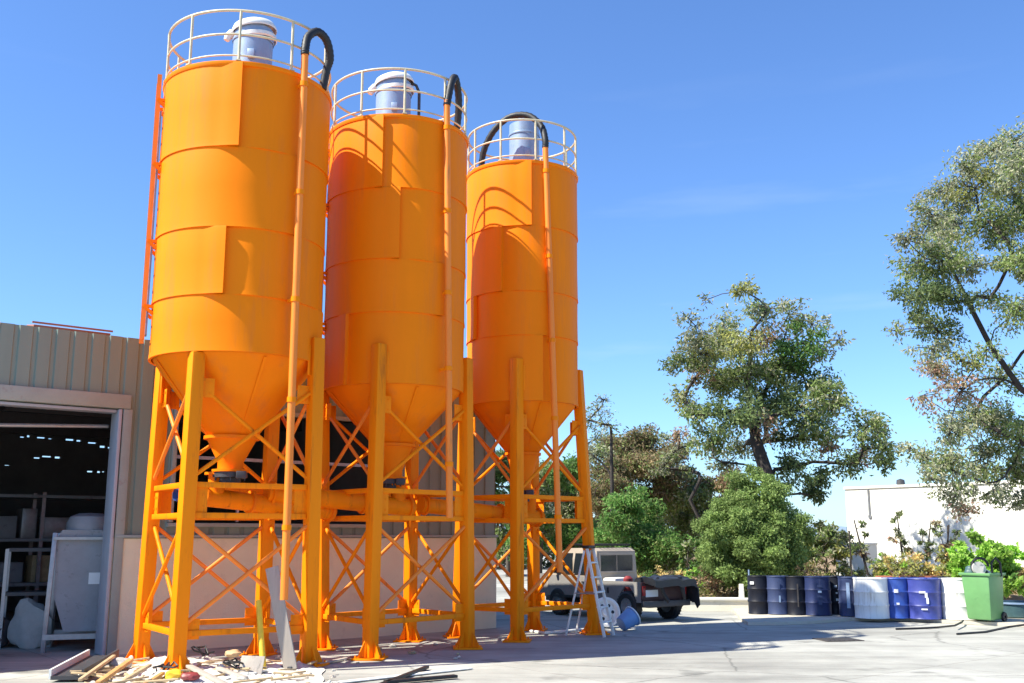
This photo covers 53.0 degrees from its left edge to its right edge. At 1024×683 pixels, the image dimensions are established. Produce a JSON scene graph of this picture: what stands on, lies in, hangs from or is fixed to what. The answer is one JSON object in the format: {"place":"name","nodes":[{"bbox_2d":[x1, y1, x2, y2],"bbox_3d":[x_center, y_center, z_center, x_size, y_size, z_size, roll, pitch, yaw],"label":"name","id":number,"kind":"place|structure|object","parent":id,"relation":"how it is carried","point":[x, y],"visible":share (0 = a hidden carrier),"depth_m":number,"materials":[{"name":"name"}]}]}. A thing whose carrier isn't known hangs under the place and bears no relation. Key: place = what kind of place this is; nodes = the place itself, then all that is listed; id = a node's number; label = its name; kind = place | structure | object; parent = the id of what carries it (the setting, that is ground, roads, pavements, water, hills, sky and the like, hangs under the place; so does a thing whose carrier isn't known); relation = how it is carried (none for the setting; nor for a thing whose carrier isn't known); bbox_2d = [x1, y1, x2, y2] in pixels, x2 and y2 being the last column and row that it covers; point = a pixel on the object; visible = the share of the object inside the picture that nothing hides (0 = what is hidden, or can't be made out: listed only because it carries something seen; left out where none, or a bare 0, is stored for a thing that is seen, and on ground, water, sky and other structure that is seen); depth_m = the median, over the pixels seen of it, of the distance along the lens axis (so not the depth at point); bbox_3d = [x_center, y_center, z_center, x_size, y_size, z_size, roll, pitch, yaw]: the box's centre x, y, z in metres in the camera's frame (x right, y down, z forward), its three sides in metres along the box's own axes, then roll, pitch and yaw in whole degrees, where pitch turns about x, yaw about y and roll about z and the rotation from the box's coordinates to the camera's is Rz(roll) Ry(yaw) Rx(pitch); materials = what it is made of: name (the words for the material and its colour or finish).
{"place":"outdoors","nodes":[
{"label":"outdoors","id":0,"kind":"place"},
{"bbox_2d":[0,321,497,654],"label":"warehouse","id":1,"kind":"structure","parent":0,"point":[59,386],"depth_m":19.28,"materials":[{"name":"paint"}]},
{"bbox_2d":[167,409,178,521],"bbox_3d":[-6.145,2.238,18.631,0.080,2.050,0.100,9,-14,-38],"label":"window frame","id":2,"kind":"structure","parent":1,"relation":"in","point":[174,444],"depth_m":18.61,"materials":[{"name":"paint"}]},
{"bbox_2d":[179,403,351,421],"bbox_3d":[-4.499,1.423,20.137,4.350,0.080,0.100,9,-14,-38],"label":"window frame","id":3,"kind":"structure","parent":1,"relation":"in","point":[339,418],"depth_m":20.83,"materials":[{"name":"paint"}]},
{"bbox_2d":[166,455,367,527],"bbox_3d":[-4.531,2.539,19.968,4.350,2.115,0.245,9,-14,-38],"label":"window frame","id":4,"kind":"structure","parent":1,"relation":"in","point":[178,456],"depth_m":19.41,"materials":[{"name":"paint"}]},
{"bbox_2d":[0,549,1023,682],"bbox_3d":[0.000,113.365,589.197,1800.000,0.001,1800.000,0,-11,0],"label":"ground","id":5,"kind":"structure","parent":0,"point":[703,647],"depth_m":17.57,"materials":[{"name":"concrete"}]},
{"bbox_2d":[0,617,9,647],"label":"sack","id":6,"kind":"object","parent":5,"relation":"on","point":[4,640],"visible":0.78,"depth_m":18.62,"materials":[{"name":"fabric"}]},
{"bbox_2d":[0,548,55,648],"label":"steel rack","id":7,"kind":"object","parent":5,"relation":"on","point":[6,593],"visible":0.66,"depth_m":18.80,"materials":[{"name":"metal"}]},
{"bbox_2d":[7,598,54,648],"bbox_3d":[-8.739,5.125,18.741,0.810,0.886,0.530,0,-11,0],"label":"sack","id":8,"kind":"object","parent":5,"relation":"on","point":[25,628],"visible":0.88,"depth_m":18.54,"materials":[{"name":"fabric"}]},
{"bbox_2d":[0,492,105,602],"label":"storage rack","id":9,"kind":"object","parent":5,"relation":"on","point":[40,539],"visible":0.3,"depth_m":23.83,"materials":[{"name":"metal"}]},
{"bbox_2d":[0,516,16,537],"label":"storage box","id":10,"kind":"object","parent":9,"relation":"on","point":[8,524],"visible":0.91,"depth_m":23.57,"materials":[{"name":"grey paint"}]},
{"bbox_2d":[0,562,22,582],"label":"storage box","id":11,"kind":"object","parent":9,"relation":"on","point":[16,571],"visible":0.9,"depth_m":23.57,"materials":[{"name":"grey paint"}]},
{"bbox_2d":[15,508,37,537],"bbox_3d":[-11.412,4.271,24.107,0.326,0.678,0.600,9,-14,-38],"label":"storage box","id":12,"kind":"object","parent":9,"relation":"on","point":[26,523],"visible":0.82,"depth_m":23.89,"materials":[{"name":"metal"}]},
{"bbox_2d":[24,555,49,581],"bbox_3d":[-11.100,5.328,24.116,0.494,0.604,0.600,9,-14,-38],"label":"storage box","id":13,"kind":"object","parent":9,"relation":"on","point":[30,568],"visible":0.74,"depth_m":23.90,"materials":[{"name":"cardboard"}]},
{"bbox_2d":[35,517,69,537],"bbox_3d":[-10.895,4.425,24.394,0.644,0.482,0.600,9,-14,-38],"label":"storage box","id":14,"kind":"object","parent":9,"relation":"on","point":[52,525],"visible":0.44,"depth_m":24.15,"materials":[{"name":"metal"}]},
{"bbox_2d":[40,513,103,652],"bbox_3d":[-7.750,4.337,18.669,1.240,2.411,1.060,4,-11,-19],"label":"tank machine","id":15,"kind":"object","parent":5,"relation":"on","point":[72,592],"visible":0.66,"depth_m":18.25,"materials":[{"name":"grey paint"}]},
{"bbox_2d":[48,649,118,679],"bbox_3d":[-6.244,4.720,15.043,0.475,0.240,1.623,1,-11,-4],"label":"metal trough","id":16,"kind":"object","parent":5,"relation":"on","point":[85,661],"visible":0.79,"depth_m":14.86,"materials":[{"name":"white paint"}]},
{"bbox_2d":[78,655,115,680],"bbox_3d":[-5.851,4.604,14.510,0.052,0.179,1.534,1,-11,-5],"label":"plank","id":17,"kind":"object","parent":5,"relation":"on","point":[96,668],"visible":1,"depth_m":14.41,"materials":[{"name":"wood"}]},
{"bbox_2d":[95,658,132,682],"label":"plank","id":18,"kind":"object","parent":5,"relation":"on","point":[114,671],"visible":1,"depth_m":14.13,"materials":[{"name":"wood"}]},
{"bbox_2d":[109,657,131,667],"bbox_3d":[-5.939,4.865,15.551,0.342,0.154,0.272,0,-11,0],"label":"plastic bag","id":19,"kind":"object","parent":5,"relation":"on","point":[116,661],"visible":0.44,"depth_m":15.48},
{"bbox_2d":[122,664,151,679],"bbox_3d":[-5.173,4.550,14.005,0.060,0.178,1.057,-1,-11,5],"label":"plank","id":20,"kind":"object","parent":5,"relation":"on","point":[140,670],"visible":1,"depth_m":14.12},
{"bbox_2d":[133,678,179,682],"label":"stick","id":21,"kind":"object","parent":5,"relation":"on","point":[159,680],"visible":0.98,"depth_m":13.43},
{"bbox_2d":[123,655,324,682],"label":"debris pile","id":22,"kind":"object","parent":5,"relation":"on","point":[151,672],"visible":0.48,"depth_m":15.00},
{"bbox_2d":[152,661,178,671],"bbox_3d":[-4.912,4.614,14.534,0.349,0.152,0.261,0,-11,0],"label":"wire","id":23,"kind":"object","parent":22,"relation":"on","point":[168,666],"visible":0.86,"depth_m":14.48,"materials":[{"name":"black rubber"}]},
{"bbox_2d":[164,668,181,678],"bbox_3d":[-4.593,4.529,13.975,0.280,0.148,0.212,0,-11,0],"label":"plastic bag","id":24,"kind":"object","parent":22,"relation":"on","point":[174,673],"visible":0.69,"depth_m":13.90,"materials":[{"name":"plastic"}]},
{"bbox_2d":[180,672,199,680],"bbox_3d":[-4.324,4.505,13.830,0.279,0.102,0.169,0,-11,0],"label":"plastic can","id":25,"kind":"object","parent":22,"relation":"on","point":[192,676],"visible":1,"depth_m":13.77,"materials":[{"name":"plastic"}]},
{"bbox_2d":[191,645,214,655],"bbox_3d":[-4.977,4.986,16.533,0.401,0.173,0.262,0,-11,0],"label":"wire","id":26,"kind":"object","parent":22,"relation":"on","point":[201,652],"visible":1,"depth_m":16.48,"materials":[{"name":"black rubber"}]},
{"bbox_2d":[186,664,227,682],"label":"plank","id":27,"kind":"object","parent":22,"relation":"on","point":[207,675],"visible":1,"depth_m":14.16,"materials":[{"name":"wood"}]},
{"bbox_2d":[215,666,248,678],"bbox_3d":[-3.948,4.666,14.462,0.082,0.080,0.963,8,-14,-38],"label":"plank","id":28,"kind":"object","parent":22,"relation":"on","point":[228,671],"visible":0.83,"depth_m":14.45,"materials":[{"name":"wood"}]},
{"bbox_2d":[222,658,243,668],"bbox_3d":[-4.035,4.695,14.958,0.345,0.152,0.256,0,-11,0],"label":"wire","id":29,"kind":"object","parent":22,"relation":"on","point":[232,662],"visible":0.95,"depth_m":14.88,"materials":[{"name":"metal"}]},
{"bbox_2d":[238,655,264,674],"bbox_3d":[-3.783,4.710,14.910,0.351,0.281,0.164,0,-11,0],"label":"panel","id":30,"kind":"object","parent":22,"relation":"on","point":[255,663],"visible":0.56,"depth_m":14.92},
{"bbox_2d":[265,566,296,668],"bbox_3d":[-3.510,4.203,15.621,0.607,1.553,0.065,-4,-11,20],"label":"plank","id":31,"kind":"object","parent":22,"relation":"on","point":[286,646],"visible":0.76,"depth_m":15.60,"materials":[{"name":"wood"}]},
{"bbox_2d":[270,674,305,680],"bbox_3d":[-3.004,4.516,13.799,0.476,0.026,0.053,2,-7,-26],"label":"stick","id":32,"kind":"object","parent":22,"relation":"on","point":[287,677],"visible":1,"depth_m":13.78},
{"bbox_2d":[125,9,333,672],"bbox_3d":[-4.629,-0.226,17.192,2.988,10.823,3.021,7,-13,-31],"label":"silo","id":33,"kind":"object","parent":5,"relation":"on","point":[236,356],"visible":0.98,"depth_m":16.46,"materials":[{"name":"orange paint"}]},
{"bbox_2d":[173,472,336,521],"bbox_3d":[-4.268,2.639,17.324,3.000,0.787,0.396,10,-15,-43],"label":"screw conveyor","id":34,"kind":"object","parent":33,"relation":"attached to","point":[250,501],"visible":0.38,"depth_m":16.99,"materials":[{"name":"metal"}]},
{"bbox_2d":[225,649,241,657],"bbox_3d":[-4.579,5.122,16.883,0.266,0.123,0.218,0,-11,0],"label":"plastic bag","id":35,"kind":"object","parent":5,"relation":"on","point":[233,653],"visible":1,"depth_m":16.81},
{"bbox_2d":[233,677,272,682],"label":"stick","id":36,"kind":"object","parent":5,"relation":"on","point":[257,679],"visible":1,"depth_m":13.56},
{"bbox_2d":[256,600,265,666],"bbox_3d":[-3.783,4.428,15.470,0.095,1.032,0.467,6,-12,-31],"label":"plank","id":37,"kind":"object","parent":5,"relation":"on","point":[260,631],"visible":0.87,"depth_m":15.47,"materials":[{"name":"yellow wood"}]},
{"bbox_2d":[317,656,353,663],"bbox_3d":[-2.835,5.121,16.492,0.090,0.024,1.017,-4,-12,22],"label":"offcut","id":38,"kind":"object","parent":5,"relation":"on","point":[339,659],"visible":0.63,"depth_m":16.51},
{"bbox_2d":[323,667,472,682],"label":"board","id":39,"kind":"object","parent":5,"relation":"on","point":[392,676],"visible":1,"depth_m":14.73,"materials":[{"name":"wood"}]},
{"bbox_2d":[317,67,482,660],"bbox_3d":[-2.091,0.144,19.340,2.940,10.894,2.962,9,-14,-38],"label":"silo","id":40,"kind":"object","parent":5,"relation":"on","point":[398,373],"visible":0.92,"depth_m":18.60,"materials":[{"name":"orange paint"}]},
{"bbox_2d":[263,481,416,515],"bbox_3d":[-3.000,2.805,18.195,2.885,0.642,0.410,8,-13,-36],"label":"screw conveyor","id":41,"kind":"object","parent":40,"relation":"attached to","point":[399,504],"visible":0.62,"depth_m":18.15,"materials":[{"name":"metal"}]},
{"bbox_2d":[380,666,428,682],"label":"rubber strip","id":42,"kind":"object","parent":5,"relation":"on","point":[410,673],"visible":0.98,"depth_m":14.72,"materials":[{"name":"rubber"}]},
{"bbox_2d":[383,674,457,682],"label":"rubber strip","id":43,"kind":"object","parent":5,"relation":"on","point":[414,679],"visible":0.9,"depth_m":14.27,"materials":[{"name":"rubber"}]},
{"bbox_2d":[491,448,551,576],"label":"bushy tree","id":44,"kind":"object","parent":5,"relation":"on","point":[502,480],"visible":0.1,"depth_m":51.09,"materials":[{"name":"green plant"}]},
{"bbox_2d":[443,111,609,642],"bbox_3d":[0.304,0.585,21.877,2.611,10.970,2.908,-7,-13,35],"label":"silo","id":45,"kind":"object","parent":5,"relation":"on","point":[522,318],"visible":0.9,"depth_m":21.19,"materials":[{"name":"orange paint"}]},
{"bbox_2d":[417,495,544,526],"bbox_3d":[-0.574,3.393,20.576,2.982,0.632,0.400,8,-13,-37],"label":"screw conveyor","id":46,"kind":"object","parent":45,"relation":"attached to","point":[426,504],"visible":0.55,"depth_m":20.40,"materials":[{"name":"metal"}]},
{"bbox_2d":[499,455,590,572],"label":"bushy tree","id":47,"kind":"object","parent":5,"relation":"on","point":[547,528],"visible":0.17,"depth_m":45.98,"materials":[{"name":"green plant"}]},
{"bbox_2d":[529,628,583,633],"bbox_3d":[1.065,6.104,21.692,1.333,0.056,0.558,7,-13,-33],"label":"pipe","id":48,"kind":"object","parent":5,"relation":"on","point":[552,632],"visible":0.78,"depth_m":21.36,"materials":[{"name":"white paint"}]},
{"bbox_2d":[544,453,603,560],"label":"bushy tree","id":49,"kind":"object","parent":5,"relation":"on","point":[570,531],"visible":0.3,"depth_m":48.32,"materials":[{"name":"green plant"}]},
{"bbox_2d":[565,545,614,637],"bbox_3d":[1.585,5.081,20.976,0.887,1.796,0.524,-6,-12,27],"label":"step ladder","id":50,"kind":"object","parent":5,"relation":"on","point":[592,577],"visible":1,"depth_m":20.91,"materials":[{"name":"metal"}]},
{"bbox_2d":[573,394,620,547],"bbox_3d":[3.088,5.630,38.614,1.693,7.277,2.531,3,-11,-16],"label":"bare tree","id":51,"kind":"object","parent":5,"relation":"on","point":[611,471],"visible":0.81,"depth_m":38.82,"materials":[{"name":"brown plant"}]},
{"bbox_2d":[540,543,689,618],"bbox_3d":[2.365,6.067,26.152,1.881,1.802,4.414,8,-13,-36],"label":"pickup truck","id":52,"kind":"object","parent":5,"relation":"on","point":[612,562],"visible":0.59,"depth_m":25.68,"materials":[{"name":"beige paint"}]},
{"bbox_2d":[634,575,699,607],"bbox_3d":[3.695,6.053,24.518,1.498,0.952,0.731,8,-13,-36],"label":"tarp load","id":53,"kind":"object","parent":52,"relation":"on","point":[690,585],"visible":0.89,"depth_m":24.40},
{"bbox_2d":[656,577,685,602],"bbox_3d":[3.773,5.872,24.285,0.905,0.615,0.203,8,-13,-36],"label":"hanging strap","id":54,"kind":"object","parent":53,"relation":"hanging from","point":[667,599],"visible":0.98,"depth_m":24.17,"materials":[{"name":"fabric"}]},
{"bbox_2d":[616,606,640,630],"bbox_3d":[2.482,5.932,22.001,0.495,0.504,0.451,6,-12,-29],"label":"bucket","id":55,"kind":"object","parent":5,"relation":"on","point":[628,617],"visible":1,"depth_m":21.88,"materials":[{"name":"blue plastic"}]},
{"bbox_2d":[574,422,698,542],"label":"dry tree","id":56,"kind":"object","parent":5,"relation":"on","point":[633,456],"visible":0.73,"depth_m":43.53,"materials":[{"name":"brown plant"}]},
{"bbox_2d":[593,482,694,574],"bbox_3d":[4.551,6.980,36.539,3.782,3.890,4.442,0,-11,0],"label":"bushy tree","id":57,"kind":"object","parent":5,"relation":"on","point":[633,522],"visible":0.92,"depth_m":35.44,"materials":[{"name":"green plant"}]},
{"bbox_2d":[495,494,847,568],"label":"woods","id":58,"kind":"object","parent":5,"relation":"on","point":[548,563],"depth_m":62.62,"materials":[{"name":"green plant"}]},
{"bbox_2d":[645,425,702,533],"bbox_3d":[6.196,6.198,38.236,1.767,6.020,2.094,-8,-13,35],"label":"bare tree","id":59,"kind":"object","parent":5,"relation":"on","point":[676,436],"visible":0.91,"depth_m":38.22,"materials":[{"name":"brown plant"}]},
{"bbox_2d":[642,584,747,610],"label":"planter wall","id":60,"kind":"structure","parent":5,"relation":"on","point":[719,603],"depth_m":27.69,"materials":[{"name":"concrete"}]},
{"bbox_2d":[661,440,744,548],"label":"dry tree","id":61,"kind":"object","parent":5,"relation":"on","point":[708,486],"visible":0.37,"depth_m":44.48,"materials":[{"name":"brown plant"}]},
{"bbox_2d":[657,274,903,572],"bbox_3d":[8.836,3.147,33.959,8.223,10.639,5.780,0,-11,0],"label":"eucalyptus tree","id":62,"kind":"object","parent":5,"relation":"on","point":[761,411],"visible":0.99,"depth_m":34.05,"materials":[{"name":"green plant"}]},
{"bbox_2d":[812,637,864,641],"bbox_3d":[6.353,5.806,20.016,0.780,0.021,0.620,2,-11,-11],"label":"drain cover","id":63,"kind":"object","parent":5,"relation":"on","point":[842,639],"visible":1,"depth_m":19.91,"materials":[{"name":"metal"}]},
{"bbox_2d":[836,543,877,576],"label":"block","id":64,"kind":"structure","parent":5,"relation":"on","point":[857,561],"depth_m":34.89,"materials":[{"name":"concrete"}]},
{"bbox_2d":[895,620,963,629],"bbox_3d":[9.481,6.229,22.500,2.415,0.119,0.750,7,-13,-32],"label":"hose","id":65,"kind":"object","parent":5,"relation":"on","point":[945,626],"visible":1,"depth_m":22.30,"materials":[{"name":"black rubber"}]},
{"bbox_2d":[843,479,1023,575],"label":"white building","id":66,"kind":"structure","parent":5,"relation":"on","point":[876,508],"depth_m":37.24,"materials":[{"name":"paint"}]},
{"bbox_2d":[956,624,1023,634],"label":"hose","id":67,"kind":"object","parent":5,"relation":"on","point":[987,631],"visible":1,"depth_m":21.61,"materials":[{"name":"black rubber"}]},
{"bbox_2d":[0,0,1023,526],"label":"sky","id":68,"kind":"structure","parent":0,"point":[720,142],"materials":[{"name":"blue"}]},
{"bbox_2d":[599,597,619,627],"bbox_3d":[2.066,5.982,22.684,0.656,0.659,0.277,3,-11,-18],"label":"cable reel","id":69,"kind":"object","parent":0,"point":[614,608],"visible":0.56,"depth_m":22.68,"materials":[{"name":"white paint"}]},
{"bbox_2d":[668,557,1023,600],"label":"terrain","id":70,"kind":"structure","parent":0,"point":[1010,597],"depth_m":29.62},
{"bbox_2d":[637,565,667,576],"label":"flowering shrub","id":71,"kind":"object","parent":70,"relation":"on","point":[650,573],"visible":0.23,"depth_m":29.76,"materials":[{"name":"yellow plant"}]},
{"bbox_2d":[671,534,704,577],"bbox_3d":[6.172,7.114,33.244,2.113,1.806,1.376,-4,-12,22],"label":"leafy shrub","id":72,"kind":"object","parent":70,"relation":"on","point":[684,550],"visible":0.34,"depth_m":33.14,"materials":[{"name":"green plant"}]},
{"bbox_2d":[683,564,707,583],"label":"leafy shrub","id":73,"kind":"object","parent":70,"relation":"on","point":[693,572],"visible":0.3,"depth_m":30.63,"materials":[{"name":"green plant"}]},
{"bbox_2d":[690,565,732,594],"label":"dry shrub","id":74,"kind":"object","parent":70,"relation":"on","point":[711,581],"visible":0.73,"depth_m":29.03,"materials":[{"name":"brown plant"}]},
{"bbox_2d":[795,552,833,575],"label":"dry shrub","id":75,"kind":"object","parent":70,"relation":"on","point":[805,568],"visible":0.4,"depth_m":27.97,"materials":[{"name":"brown plant"}]},
{"bbox_2d":[636,566,1022,596],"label":"ground cover","id":76,"kind":"object","parent":70,"relation":"on","point":[733,593],"visible":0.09,"depth_m":29.43,"materials":[{"name":"green plant"}]},
{"bbox_2d":[803,520,856,575],"bbox_3d":[9.577,6.619,31.898,1.999,2.237,1.730,0,-11,0],"label":"leafy shrub","id":77,"kind":"object","parent":70,"relation":"on","point":[840,552],"visible":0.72,"depth_m":31.61,"materials":[{"name":"green plant"}]},
{"bbox_2d":[834,529,865,576],"bbox_3d":[10.763,6.951,32.842,1.098,1.935,0.992,0,-11,0],"label":"leafy shrub","id":78,"kind":"object","parent":70,"relation":"on","point":[845,539],"visible":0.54,"depth_m":32.75,"materials":[{"name":"green plant"}]},
{"bbox_2d":[847,519,874,574],"bbox_3d":[10.475,6.173,30.891,0.779,1.673,0.436,0,-11,0],"label":"twiggy plant","id":79,"kind":"object","parent":70,"relation":"on","point":[859,549],"visible":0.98,"depth_m":30.86,"materials":[{"name":"green plant"}]},
{"bbox_2d":[868,552,907,576],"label":"leafy shrub","id":80,"kind":"object","parent":70,"relation":"on","point":[876,567],"visible":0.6,"depth_m":28.75,"materials":[{"name":"green plant"}]},
{"bbox_2d":[886,510,913,569],"bbox_3d":[11.684,6.031,30.890,0.767,1.943,0.464,0,-11,0],"label":"twiggy plant","id":81,"kind":"object","parent":70,"relation":"on","point":[899,536],"visible":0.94,"depth_m":30.90,"materials":[{"name":"green plant"}]},
{"bbox_2d":[875,550,938,576],"bbox_3d":[11.065,6.417,28.636,1.965,1.222,1.531,0,-11,0],"label":"dry shrub","id":82,"kind":"object","parent":70,"relation":"on","point":[913,568],"visible":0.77,"depth_m":28.77,"materials":[{"name":"yellow plant"}]},
{"bbox_2d":[915,519,942,573],"bbox_3d":[12.543,6.181,30.894,0.946,1.659,0.490,0,-11,0],"label":"twiggy plant","id":83,"kind":"object","parent":70,"relation":"on","point":[928,552],"visible":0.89,"depth_m":30.91,"materials":[{"name":"green plant"}]},
{"bbox_2d":[918,545,956,577],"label":"dry shrub","id":84,"kind":"object","parent":70,"relation":"on","point":[944,559],"visible":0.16,"depth_m":28.69,"materials":[{"name":"yellow plant"}]},
{"bbox_2d":[934,524,962,562],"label":"twiggy plant","id":85,"kind":"object","parent":70,"relation":"on","point":[947,544],"visible":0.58,"depth_m":30.92,"materials":[{"name":"green plant"}]},
{"bbox_2d":[942,528,1023,598],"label":"leafy shrub","id":86,"kind":"object","parent":70,"relation":"on","point":[988,551],"visible":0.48,"depth_m":27.66,"materials":[{"name":"green plant"}]},
{"bbox_2d":[1003,566,1023,594],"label":"dry shrub","id":87,"kind":"object","parent":70,"relation":"on","point":[1019,572],"visible":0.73,"depth_m":27.27,"materials":[{"name":"green plant"}]},
{"bbox_2d":[733,608,1023,626],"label":"pavement","id":88,"kind":"structure","parent":0,"point":[743,615],"depth_m":23.97,"materials":[{"name":"concrete"}]},
{"bbox_2d":[690,463,819,596],"bbox_3d":[6.890,5.469,29.145,3.722,4.094,3.533,0,-11,0],"label":"round bush","id":89,"kind":"object","parent":88,"relation":"on","point":[746,526],"visible":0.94,"depth_m":28.32,"materials":[{"name":"green plant"}]},
{"bbox_2d":[747,575,767,613],"bbox_3d":[6.192,6.356,25.832,0.542,0.942,0.542,-2,-11,13],"label":"drum","id":90,"kind":"object","parent":88,"relation":"on","point":[757,593],"visible":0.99,"depth_m":25.63,"materials":[{"name":"black paint"}]},
{"bbox_2d":[766,575,786,614],"bbox_3d":[6.637,6.324,25.666,0.567,0.942,0.573,-3,-11,14],"label":"drum","id":91,"kind":"object","parent":88,"relation":"on","point":[776,596],"visible":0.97,"depth_m":25.45,"materials":[{"name":"blue"}]},
{"bbox_2d":[785,576,805,614],"bbox_3d":[7.053,6.294,25.504,0.540,0.942,0.544,-3,-11,15],"label":"drum","id":92,"kind":"object","parent":88,"relation":"on","point":[795,592],"visible":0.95,"depth_m":25.30,"materials":[{"name":"black paint"}]},
{"bbox_2d":[804,576,831,615],"bbox_3d":[7.537,6.263,25.344,0.672,0.942,0.678,-3,-11,16],"label":"drum","id":93,"kind":"object","parent":88,"relation":"on","point":[818,601],"visible":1,"depth_m":25.09,"materials":[{"name":"blue paint"}]},
{"bbox_2d":[826,575,839,614],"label":"drum","id":94,"kind":"object","parent":88,"relation":"on","point":[834,593],"visible":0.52,"depth_m":25.49,"materials":[{"name":"black paint"}]},
{"bbox_2d":[837,576,854,616],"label":"drum","id":95,"kind":"object","parent":88,"relation":"on","point":[846,597],"visible":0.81,"depth_m":24.85,"materials":[{"name":"blue"}]},
{"bbox_2d":[853,577,889,618],"bbox_3d":[8.544,6.090,24.427,0.814,0.942,0.814,-4,-11,18],"label":"drum","id":96,"kind":"object","parent":88,"relation":"on","point":[871,600],"visible":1,"depth_m":24.12,"materials":[{"name":"white paint"}]},
{"bbox_2d":[881,577,908,618],"bbox_3d":[9.136,6.090,24.427,0.628,0.942,0.629,-4,-11,20],"label":"drum","id":97,"kind":"object","parent":88,"relation":"on","point":[898,598],"visible":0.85,"depth_m":24.18,"materials":[{"name":"blue paint"}]},
{"bbox_2d":[906,577,942,619],"bbox_3d":[9.729,6.062,24.280,0.839,0.942,0.840,-4,-11,21],"label":"drum","id":98,"kind":"object","parent":88,"relation":"on","point":[924,599],"visible":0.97,"depth_m":23.96,"materials":[{"name":"blue paint"}]},
{"bbox_2d":[881,112,1023,523],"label":"eucalyptus tree","id":99,"kind":"object","parent":88,"relation":"on","point":[940,292],"visible":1,"depth_m":24.42,"materials":[{"name":"green plant"}]},
{"bbox_2d":[941,578,975,619],"bbox_3d":[10.479,6.035,24.136,0.799,0.942,0.799,-4,-12,22],"label":"drum","id":100,"kind":"object","parent":88,"relation":"on","point":[953,600],"visible":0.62,"depth_m":23.85,"materials":[{"name":"white paint"}]},
{"bbox_2d":[958,572,1007,621],"bbox_3d":[10.839,5.866,23.585,0.770,1.090,0.740,9,-14,-38],"label":"wheeled bin","id":101,"kind":"object","parent":88,"relation":"on","point":[983,593],"visible":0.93,"depth_m":23.36,"materials":[{"name":"green plastic"}]},
{"bbox_2d":[972,562,985,572],"bbox_3d":[10.709,5.206,23.546,0.320,0.312,0.128,0,-11,0],"label":"tin disc","id":102,"kind":"object","parent":101,"relation":"in","point":[978,567],"visible":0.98,"depth_m":23.53,"materials":[{"name":"metal"}]},
{"bbox_2d":[990,557,1002,576],"bbox_3d":[11.090,5.155,23.532,0.256,0.447,0.056,0,-11,0],"label":"hose loop","id":103,"kind":"object","parent":101,"relation":"in","point":[998,561],"visible":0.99,"depth_m":23.52,"materials":[{"name":"black rubber"}]},
{"bbox_2d":[1003,600,1023,617],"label":"tub","id":104,"kind":"object","parent":88,"relation":"on","point":[1013,608],"visible":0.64,"depth_m":24.30,"materials":[{"name":"teal plastic"}]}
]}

